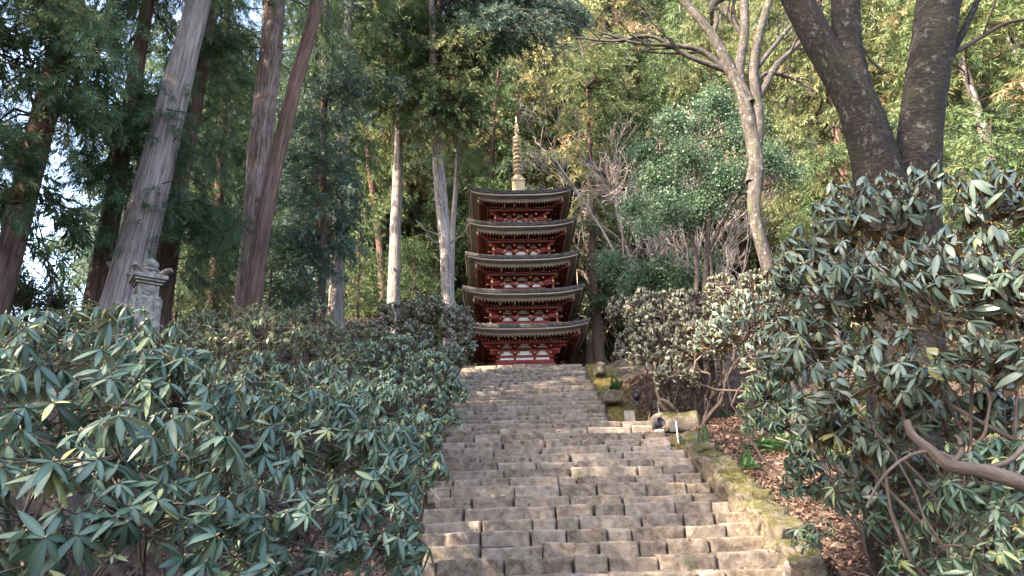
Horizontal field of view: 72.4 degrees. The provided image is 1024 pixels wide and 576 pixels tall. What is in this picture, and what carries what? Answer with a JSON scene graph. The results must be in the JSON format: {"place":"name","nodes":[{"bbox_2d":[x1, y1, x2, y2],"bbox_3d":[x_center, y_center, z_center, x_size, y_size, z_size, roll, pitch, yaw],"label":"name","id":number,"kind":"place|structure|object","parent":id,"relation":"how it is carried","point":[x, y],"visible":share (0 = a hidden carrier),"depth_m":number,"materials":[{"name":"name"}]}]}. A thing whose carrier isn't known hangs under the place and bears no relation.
{"place":"outdoors","nodes":[
{"label":"outdoors","id":0,"kind":"place"},
{"bbox_2d":[0,0,706,336],"label":"sky","id":1,"kind":"structure","parent":0,"point":[49,224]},
{"bbox_2d":[0,234,1023,575],"bbox_3d":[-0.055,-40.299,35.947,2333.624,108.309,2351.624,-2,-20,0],"label":"ground","id":2,"kind":"structure","parent":0,"point":[620,366],"depth_m":11.20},
{"bbox_2d":[11,258,82,338],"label":"evergreen bush","id":3,"kind":"object","parent":2,"relation":"on","point":[59,304],"visible":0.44,"depth_m":14.85,"materials":[{"name":"green plant"}]},
{"bbox_2d":[0,94,105,335],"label":"bare tree","id":4,"kind":"object","parent":2,"relation":"on","point":[38,296],"visible":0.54,"depth_m":12.63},
{"bbox_2d":[0,0,141,299],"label":"cedar tree","id":5,"kind":"object","parent":2,"relation":"on","point":[73,238],"visible":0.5,"depth_m":13.30,"materials":[{"name":"green plant"}]},
{"bbox_2d":[28,82,186,333],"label":"cedar tree","id":6,"kind":"object","parent":2,"relation":"on","point":[74,287],"visible":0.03,"depth_m":49.50,"materials":[{"name":"green plant"}]},
{"bbox_2d":[0,299,250,575],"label":"rhododendron bush","id":7,"kind":"object","parent":2,"relation":"on","point":[171,340],"visible":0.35,"depth_m":6.38,"materials":[{"name":"green plant"}]},
{"bbox_2d":[0,0,263,314],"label":"cedar tree","id":8,"kind":"object","parent":2,"relation":"on","point":[20,150],"visible":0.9,"depth_m":12.74,"materials":[{"name":"green plant"}]},
{"bbox_2d":[30,1,233,293],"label":"cedar tree","id":9,"kind":"object","parent":2,"relation":"on","point":[93,205],"visible":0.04,"depth_m":48.64,"materials":[{"name":"plant"}]},
{"bbox_2d":[111,258,172,408],"bbox_3d":[-5.890,0.743,11.066,0.605,2.638,0.605,12,-24,-33],"label":"stone lantern","id":10,"kind":"object","parent":2,"relation":"on","point":[148,280],"visible":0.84,"depth_m":11.14,"materials":[{"name":"stone"}]},
{"bbox_2d":[0,310,296,575],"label":"rhododendron bush","id":11,"kind":"object","parent":2,"relation":"on","point":[122,514],"visible":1,"depth_m":3.70,"materials":[{"name":"green plant"}]},
{"bbox_2d":[34,0,283,352],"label":"cedar tree","id":12,"kind":"object","parent":2,"relation":"on","point":[113,170],"visible":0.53,"depth_m":14.48,"materials":[{"name":"green plant"}]},
{"bbox_2d":[75,0,244,384],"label":"cedar tree","id":13,"kind":"object","parent":2,"relation":"on","point":[157,162],"visible":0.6,"depth_m":13.73,"materials":[{"name":"grey plant"}]},
{"bbox_2d":[52,55,281,321],"bbox_3d":[-17.887,-4.800,39.715,12.788,23.539,11.862,13,-24,-34],"label":"cedar tree","id":14,"kind":"object","parent":2,"relation":"on","point":[86,262],"depth_m":37.50,"materials":[{"name":"green plant"}]},
{"bbox_2d":[171,242,223,336],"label":"cedar tree","id":15,"kind":"object","parent":2,"relation":"on","point":[177,296],"visible":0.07,"depth_m":21.02,"materials":[{"name":"green plant"}]},
{"bbox_2d":[173,261,235,344],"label":"cedar tree","id":16,"kind":"object","parent":2,"relation":"on","point":[199,302],"visible":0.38,"depth_m":17.47,"materials":[{"name":"green plant"}]},
{"bbox_2d":[145,0,291,344],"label":"cedar tree","id":17,"kind":"object","parent":2,"relation":"on","point":[239,99],"visible":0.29,"depth_m":20.10,"materials":[{"name":"plant"}]},
{"bbox_2d":[3,317,465,575],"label":"fallen leaves","id":18,"kind":"object","parent":2,"relation":"on","point":[298,549],"visible":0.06,"depth_m":10.78,"materials":[{"name":"brown plant"}]},
{"bbox_2d":[158,302,330,518],"bbox_3d":[-4.074,1.729,10.368,2.219,3.665,2.210,-17,-25,36],"label":"rhododendron bush","id":19,"kind":"object","parent":2,"relation":"on","point":[251,333],"visible":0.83,"depth_m":10.39,"materials":[{"name":"green plant"}]},
{"bbox_2d":[155,0,352,345],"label":"cedar tree","id":20,"kind":"object","parent":2,"relation":"on","point":[167,255],"visible":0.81,"depth_m":16.35,"materials":[{"name":"green plant"}]},
{"bbox_2d":[223,223,307,337],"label":"cedar tree","id":21,"kind":"object","parent":2,"relation":"on","point":[278,287],"visible":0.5,"depth_m":21.31,"materials":[{"name":"green plant"}]},
{"bbox_2d":[187,349,344,575],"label":"rhododendron bush","id":22,"kind":"object","parent":2,"relation":"on","point":[274,370],"visible":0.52,"depth_m":7.98,"materials":[{"name":"green plant"}]},
{"bbox_2d":[209,0,354,344],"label":"cedar tree","id":23,"kind":"object","parent":2,"relation":"on","point":[264,107],"visible":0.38,"depth_m":18.73,"materials":[{"name":"brown plant"}]},
{"bbox_2d":[141,379,433,575],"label":"rhododendron bush","id":24,"kind":"object","parent":2,"relation":"on","point":[338,412],"visible":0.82,"depth_m":5.07,"materials":[{"name":"green plant"}]},
{"bbox_2d":[231,0,401,358],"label":"cedar tree","id":25,"kind":"object","parent":2,"relation":"on","point":[253,290],"visible":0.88,"depth_m":17.18,"materials":[{"name":"red plant"}]},
{"bbox_2d":[268,299,383,475],"bbox_3d":[-3.689,1.701,13.464,2.303,4.004,3.303,-2,-20,0],"label":"rhododendron bush","id":26,"kind":"object","parent":2,"relation":"on","point":[338,345],"visible":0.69,"depth_m":13.75,"materials":[{"name":"green plant"}]},
{"bbox_2d":[238,1,413,296],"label":"cedar tree","id":27,"kind":"object","parent":2,"relation":"on","point":[285,211],"visible":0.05,"depth_m":39.05,"materials":[{"name":"green plant"}]},
{"bbox_2d":[262,0,412,334],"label":"cedar tree","id":28,"kind":"object","parent":2,"relation":"on","point":[313,238],"visible":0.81,"depth_m":23.36,"materials":[{"name":"plant"}]},
{"bbox_2d":[267,107,411,317],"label":"cedar tree","id":29,"kind":"object","parent":2,"relation":"on","point":[374,246],"depth_m":42.11,"materials":[{"name":"green plant"}]},
{"bbox_2d":[252,0,435,329],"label":"cedar tree","id":30,"kind":"object","parent":2,"relation":"on","point":[336,292],"visible":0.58,"depth_m":27.32,"materials":[{"name":"green plant"}]},
{"bbox_2d":[326,266,379,318],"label":"cedar tree","id":31,"kind":"object","parent":2,"relation":"on","point":[367,311],"visible":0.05,"depth_m":34.52,"materials":[{"name":"green plant"}]},
{"bbox_2d":[312,192,400,318],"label":"cedar tree","id":32,"kind":"object","parent":2,"relation":"on","point":[379,223],"visible":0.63,"depth_m":29.05,"materials":[{"name":"green plant"}]},
{"bbox_2d":[328,40,420,313],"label":"cedar tree","id":33,"kind":"object","parent":2,"relation":"on","point":[387,159],"visible":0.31,"depth_m":33.60,"materials":[{"name":"green plant"}]},
{"bbox_2d":[311,365,453,575],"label":"rhododendron bush","id":34,"kind":"object","parent":2,"relation":"on","point":[418,417],"visible":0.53,"depth_m":8.64,"materials":[{"name":"green plant"}]},
{"bbox_2d":[328,108,437,317],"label":"cedar tree","id":35,"kind":"object","parent":2,"relation":"on","point":[412,218],"visible":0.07,"depth_m":45.78,"materials":[{"name":"green plant"}]},
{"bbox_2d":[329,0,455,333],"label":"cedar tree","id":36,"kind":"object","parent":2,"relation":"on","point":[416,13],"visible":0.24,"depth_m":29.31,"materials":[{"name":"green plant"}]},
{"bbox_2d":[344,231,440,316],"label":"evergreen bush","id":37,"kind":"object","parent":2,"relation":"on","point":[424,294],"visible":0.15,"depth_m":33.68,"materials":[{"name":"green plant"}]},
{"bbox_2d":[306,4,479,278],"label":"cedar tree","id":38,"kind":"object","parent":2,"relation":"on","point":[414,162],"visible":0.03,"depth_m":46.42,"materials":[{"name":"green plant"}]},
{"bbox_2d":[342,330,471,509],"bbox_3d":[-2.219,2.336,12.649,2.912,3.434,1.898,-17,-25,37],"label":"rhododendron bush","id":39,"kind":"object","parent":2,"relation":"on","point":[416,362],"visible":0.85,"depth_m":12.53,"materials":[{"name":"green plant"}]},
{"bbox_2d":[374,237,442,349],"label":"cedar tree","id":40,"kind":"object","parent":2,"relation":"on","point":[413,275],"visible":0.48,"depth_m":30.69,"materials":[{"name":"green plant"}]},
{"bbox_2d":[362,290,477,418],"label":"rhododendron bush","id":41,"kind":"object","parent":2,"relation":"on","point":[409,314],"visible":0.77,"depth_m":18.53,"materials":[{"name":"green plant"}]},
{"bbox_2d":[400,223,458,352],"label":"cedar tree","id":42,"kind":"object","parent":2,"relation":"on","point":[433,251],"visible":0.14,"depth_m":36.30,"materials":[{"name":"green plant"}]},
{"bbox_2d":[373,0,506,379],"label":"cedar tree","id":43,"kind":"object","parent":2,"relation":"on","point":[433,120],"visible":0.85,"depth_m":28.27,"materials":[{"name":"green plant"}]},
{"bbox_2d":[382,25,530,357],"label":"cedar tree","id":44,"kind":"object","parent":2,"relation":"on","point":[416,196],"visible":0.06,"depth_m":46.48,"materials":[{"name":"green plant"}]},
{"bbox_2d":[434,289,493,366],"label":"cedar tree","id":45,"kind":"object","parent":2,"relation":"on","point":[460,303],"visible":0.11,"depth_m":34.70,"materials":[{"name":"green plant"}]},
{"bbox_2d":[441,69,497,278],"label":"cedar tree","id":46,"kind":"object","parent":2,"relation":"on","point":[477,162],"visible":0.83,"depth_m":30.73,"materials":[{"name":"green plant"}]},
{"bbox_2d":[352,0,594,92],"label":"cypress tree","id":47,"kind":"object","parent":2,"relation":"on","point":[510,24],"visible":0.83,"depth_m":29.87,"materials":[{"name":"plant"}]},
{"bbox_2d":[402,43,577,365],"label":"cedar tree","id":48,"kind":"object","parent":2,"relation":"on","point":[511,71],"visible":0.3,"depth_m":43.29,"materials":[{"name":"green plant"}]},
{"bbox_2d":[428,31,573,240],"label":"cedar tree","id":49,"kind":"object","parent":2,"relation":"on","point":[497,134],"visible":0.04,"depth_m":47.97,"materials":[{"name":"green plant"}]},
{"bbox_2d":[460,117,590,367],"bbox_3d":[0.402,-2.085,34.489,5.712,14.939,5.712,-1,-20,-2],"label":"pagoda","id":50,"kind":"object","parent":2,"relation":"on","point":[522,296],"visible":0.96,"depth_m":32.22,"materials":[{"name":"red wood"}]},
{"bbox_2d":[462,21,611,189],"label":"cedar tree","id":51,"kind":"object","parent":2,"relation":"on","point":[495,72],"visible":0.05,"depth_m":49.29,"materials":[{"name":"green plant"}]},
{"bbox_2d":[501,105,624,364],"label":"cedar tree","id":52,"kind":"object","parent":2,"relation":"on","point":[538,131],"visible":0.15,"depth_m":43.96,"materials":[{"name":"green plant"}]},
{"bbox_2d":[477,0,654,364],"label":"cedar tree","id":53,"kind":"object","parent":2,"relation":"on","point":[591,6],"visible":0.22,"depth_m":44.83,"materials":[{"name":"green plant"}]},
{"bbox_2d":[490,0,660,333],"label":"cedar tree","id":54,"kind":"object","parent":2,"relation":"on","point":[616,33],"visible":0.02,"depth_m":49.55,"materials":[{"name":"green plant"}]},
{"bbox_2d":[531,88,626,361],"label":"bare tree","id":55,"kind":"object","parent":2,"relation":"on","point":[607,344],"visible":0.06,"depth_m":42.82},
{"bbox_2d":[411,364,783,575],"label":"stone stairway","id":56,"kind":"object","parent":2,"relation":"on","point":[451,538],"visible":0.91,"depth_m":11.65,"materials":[{"name":"stone"}]},
{"bbox_2d":[550,22,650,364],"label":"cedar tree","id":57,"kind":"object","parent":2,"relation":"on","point":[585,76],"visible":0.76,"depth_m":37.66,"materials":[{"name":"green plant"}]},
{"bbox_2d":[599,389,622,406],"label":"mossy slab","id":58,"kind":"structure","parent":2,"relation":"on","point":[611,397],"depth_m":19.75,"materials":[{"name":"stone"}]},
{"bbox_2d":[585,361,650,421],"bbox_3d":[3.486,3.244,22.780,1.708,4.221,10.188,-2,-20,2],"label":"rock","id":59,"kind":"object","parent":2,"relation":"on","point":[600,385],"depth_m":21.89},
{"bbox_2d":[537,0,702,200],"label":"cedar tree","id":60,"kind":"object","parent":2,"relation":"on","point":[633,70],"visible":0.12,"depth_m":50.69,"materials":[{"name":"green plant"}]},
{"bbox_2d":[556,168,701,363],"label":"bare tree","id":61,"kind":"object","parent":2,"relation":"on","point":[584,275],"visible":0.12,"depth_m":38.53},
{"bbox_2d":[495,56,786,352],"bbox_3d":[7.938,-4.208,33.425,16.864,15.592,10.813,7,-22,-23],"label":"bare tree","id":62,"kind":"object","parent":2,"relation":"on","point":[594,172],"visible":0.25,"depth_m":32.88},
{"bbox_2d":[595,0,693,178],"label":"cedar tree","id":63,"kind":"object","parent":2,"relation":"on","point":[641,16],"visible":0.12,"depth_m":52.20,"materials":[{"name":"green plant"}]},
{"bbox_2d":[588,239,730,408],"bbox_3d":[4.117,0.786,19.889,4.349,5.505,2.407,-15,-24,33],"label":"evergreen bush","id":64,"kind":"object","parent":2,"relation":"on","point":[652,275],"visible":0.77,"depth_m":19.95,"materials":[{"name":"green plant"}]},
{"bbox_2d":[598,0,731,81],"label":"cedar tree","id":65,"kind":"object","parent":2,"relation":"on","point":[669,1],"visible":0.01,"depth_m":59.22,"materials":[{"name":"green plant"}]},
{"bbox_2d":[596,95,761,350],"bbox_3d":[8.507,-3.123,37.596,8.727,16.512,9.408,-8,-21,17],"label":"cedar tree","id":66,"kind":"object","parent":2,"relation":"on","point":[609,236],"visible":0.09,"depth_m":36.93,"materials":[{"name":"green plant"}]},
{"bbox_2d":[605,286,753,420],"bbox_3d":[4.005,1.756,17.736,2.711,4.216,3.953,11,-23,-30],"label":"rhododendron bush","id":67,"kind":"object","parent":2,"relation":"on","point":[638,347],"visible":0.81,"depth_m":17.27,"materials":[{"name":"green plant"}]},
{"bbox_2d":[660,410,700,432],"bbox_3d":[3.872,3.138,16.174,0.992,0.535,0.666,-2,-20,0],"label":"log","id":68,"kind":"object","parent":2,"relation":"on","point":[687,421],"visible":0.63,"depth_m":15.92,"materials":[{"name":"wood"}]},
{"bbox_2d":[568,104,798,349],"bbox_3d":[7.691,-1.720,32.607,10.969,11.192,6.997,4,-21,-15],"label":"bare tree","id":69,"kind":"object","parent":2,"relation":"on","point":[615,201],"visible":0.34,"depth_m":31.76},
{"bbox_2d":[588,47,782,334],"bbox_3d":[9.380,-4.983,38.789,11.329,20.336,10.509,-9,-22,24],"label":"cedar tree","id":70,"kind":"object","parent":2,"relation":"on","point":[663,88],"visible":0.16,"depth_m":39.65,"materials":[{"name":"green plant"}]},
{"bbox_2d":[558,0,830,437],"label":"lichen tree","id":71,"kind":"object","parent":2,"relation":"on","point":[750,106],"visible":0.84,"depth_m":17.31,"materials":[{"name":"grey plant"}]},
{"bbox_2d":[629,0,767,236],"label":"cedar tree","id":72,"kind":"object","parent":2,"relation":"on","point":[670,32],"visible":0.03,"depth_m":47.23,"materials":[{"name":"green plant"}]},
{"bbox_2d":[647,220,752,359],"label":"bare tree","id":73,"kind":"object","parent":2,"relation":"on","point":[733,355],"visible":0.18,"depth_m":24.96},
{"bbox_2d":[658,355,743,426],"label":"crooked shrub","id":74,"kind":"object","parent":2,"relation":"on","point":[706,416],"visible":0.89,"depth_m":16.16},
{"bbox_2d":[606,71,814,418],"bbox_3d":[5.472,-1.532,18.515,5.823,10.243,3.019,-2,-20,0],"label":"evergreen tree","id":75,"kind":"object","parent":2,"relation":"on","point":[720,178],"visible":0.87,"depth_m":18.78,"materials":[{"name":"green plant"}]},
{"bbox_2d":[644,133,796,404],"bbox_3d":[6.536,-0.486,21.136,4.682,8.558,7.742,-8,-21,18],"label":"bare tree","id":76,"kind":"object","parent":2,"relation":"on","point":[728,258],"visible":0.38,"depth_m":19.65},
{"bbox_2d":[644,0,825,325],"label":"cedar tree","id":77,"kind":"object","parent":2,"relation":"on","point":[693,70],"visible":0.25,"depth_m":37.02,"materials":[{"name":"green plant"}]},
{"bbox_2d":[685,110,794,324],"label":"cedar tree","id":78,"kind":"object","parent":2,"relation":"on","point":[758,265],"visible":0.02,"depth_m":38.44,"materials":[{"name":"green plant"}]},
{"bbox_2d":[738,448,765,468],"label":"fern plant","id":79,"kind":"object","parent":2,"relation":"on","point":[747,462],"visible":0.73,"depth_m":12.73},
{"bbox_2d":[678,430,827,575],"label":"mossy kerb","id":80,"kind":"structure","parent":2,"relation":"on","point":[777,524],"depth_m":10.36,"materials":[{"name":"stone"}]},
{"bbox_2d":[675,433,838,564],"bbox_3d":[3.784,3.307,12.021,0.944,2.575,6.498,-2,-20,2],"label":"kerb moss","id":81,"kind":"object","parent":80,"relation":"on","point":[732,475],"visible":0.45,"depth_m":11.48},
{"bbox_2d":[691,277,865,534],"bbox_3d":[4.650,1.765,9.640,3.735,3.991,2.456,-2,-20,0],"label":"rhododendron bush","id":82,"kind":"object","parent":2,"relation":"on","point":[723,329],"visible":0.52,"depth_m":9.79,"materials":[{"name":"green plant"}]},
{"bbox_2d":[725,0,870,234],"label":"cedar tree","id":83,"kind":"object","parent":2,"relation":"on","point":[769,91],"visible":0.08,"depth_m":39.55,"materials":[{"name":"green plant"}]},
{"bbox_2d":[756,200,850,321],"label":"cedar tree","id":84,"kind":"object","parent":2,"relation":"on","point":[785,235],"visible":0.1,"depth_m":26.02,"materials":[{"name":"green plant"}]},
{"bbox_2d":[603,348,1022,575],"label":"fallen leaves","id":85,"kind":"object","parent":2,"relation":"on","point":[646,381],"visible":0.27,"depth_m":13.05,"materials":[{"name":"brown plant"}]},
{"bbox_2d":[736,347,901,575],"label":"rhododendron bush","id":86,"kind":"object","parent":2,"relation":"on","point":[790,400],"visible":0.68,"depth_m":7.09,"materials":[{"name":"green plant"}]},
{"bbox_2d":[774,206,867,362],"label":"cedar tree","id":87,"kind":"object","parent":2,"relation":"on","point":[806,239],"visible":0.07,"depth_m":21.12,"materials":[{"name":"green plant"}]},
{"bbox_2d":[787,136,866,322],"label":"cedar tree","id":88,"kind":"object","parent":2,"relation":"on","point":[824,163],"visible":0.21,"depth_m":25.71,"materials":[{"name":"green plant"}]},
{"bbox_2d":[785,514,868,575],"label":"rhododendron bush","id":89,"kind":"object","parent":2,"relation":"on","point":[812,535],"visible":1,"depth_m":7.67,"materials":[{"name":"green plant"}]},
{"bbox_2d":[737,0,963,254],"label":"cedar tree","id":90,"kind":"object","parent":2,"relation":"on","point":[832,115],"visible":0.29,"depth_m":30.27,"materials":[{"name":"green plant"}]},
{"bbox_2d":[703,262,1023,436],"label":"rhododendron bush","id":91,"kind":"object","parent":2,"relation":"on","point":[758,277],"visible":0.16,"depth_m":14.78,"materials":[{"name":"green plant"}]},
{"bbox_2d":[709,0,1023,575],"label":"cherry tree","id":92,"kind":"object","parent":2,"relation":"on","point":[835,51],"visible":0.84,"depth_m":8.71,"materials":[{"name":"brown plant"}]},
{"bbox_2d":[735,379,997,462],"bbox_3d":[6.941,2.593,14.422,3.584,2.444,4.242,-2,-20,0],"label":"ground cover","id":93,"kind":"object","parent":2,"relation":"on","point":[853,410],"visible":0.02,"depth_m":15.03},
{"bbox_2d":[764,9,971,246],"bbox_3d":[18.723,-7.860,39.294,11.240,19.904,10.426,-2,-20,4],"label":"cedar tree","id":94,"kind":"object","parent":2,"relation":"on","point":[818,121],"depth_m":39.45,"materials":[{"name":"green plant"}]},
{"bbox_2d":[754,157,1023,575],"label":"rhododendron bush","id":95,"kind":"object","parent":2,"relation":"on","point":[981,280],"visible":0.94,"depth_m":5.15,"materials":[{"name":"green plant"}]},
{"bbox_2d":[806,0,977,155],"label":"cedar tree","id":96,"kind":"object","parent":2,"relation":"on","point":[876,11],"visible":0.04,"depth_m":34.54,"materials":[{"name":"green plant"}]},
{"bbox_2d":[829,199,954,350],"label":"cedar tree","id":97,"kind":"object","parent":2,"relation":"on","point":[850,328],"visible":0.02,"depth_m":20.45,"materials":[{"name":"green plant"}]},
{"bbox_2d":[818,435,1023,575],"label":"rhododendron bush","id":98,"kind":"object","parent":2,"relation":"on","point":[965,500],"visible":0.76,"depth_m":4.26,"materials":[{"name":"green plant"}]},
{"bbox_2d":[831,242,1023,440],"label":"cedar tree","id":99,"kind":"object","parent":2,"relation":"on","point":[983,363],"visible":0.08,"depth_m":10.57,"materials":[{"name":"green plant"}]},
{"bbox_2d":[838,93,1018,236],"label":"cedar tree","id":100,"kind":"object","parent":2,"relation":"on","point":[894,115],"visible":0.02,"depth_m":23.05,"materials":[{"name":"green plant"}]},
{"bbox_2d":[866,419,1023,507],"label":"crooked bough","id":101,"kind":"object","parent":2,"relation":"on","point":[995,472],"visible":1,"depth_m":3.86,"materials":[{"name":"brown plant"}]},
{"bbox_2d":[868,0,1023,252],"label":"cedar tree","id":102,"kind":"object","parent":2,"relation":"on","point":[965,67],"visible":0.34,"depth_m":25.61,"materials":[{"name":"green plant"}]},
{"bbox_2d":[900,0,1023,134],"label":"cedar tree","id":103,"kind":"object","parent":2,"relation":"on","point":[1011,41],"visible":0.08,"depth_m":31.25,"materials":[{"name":"green plant"}]},
{"bbox_2d":[942,100,1023,368],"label":"cedar tree","id":104,"kind":"object","parent":2,"relation":"on","point":[1014,148],"visible":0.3,"depth_m":15.18,"materials":[{"name":"plant"}]},
{"bbox_2d":[942,136,1023,363],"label":"cedar tree","id":105,"kind":"object","parent":2,"relation":"on","point":[955,221],"visible":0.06,"depth_m":15.70,"materials":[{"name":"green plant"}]},
{"bbox_2d":[942,151,1023,262],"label":"cedar tree","id":106,"kind":"object","parent":2,"relation":"on","point":[972,179],"visible":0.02,"depth_m":18.98,"materials":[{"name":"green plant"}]},
{"bbox_2d":[963,0,1023,91],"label":"cedar tree","id":107,"kind":"object","parent":2,"relation":"on","point":[1021,66],"visible":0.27,"depth_m":26.80,"materials":[{"name":"green plant"}]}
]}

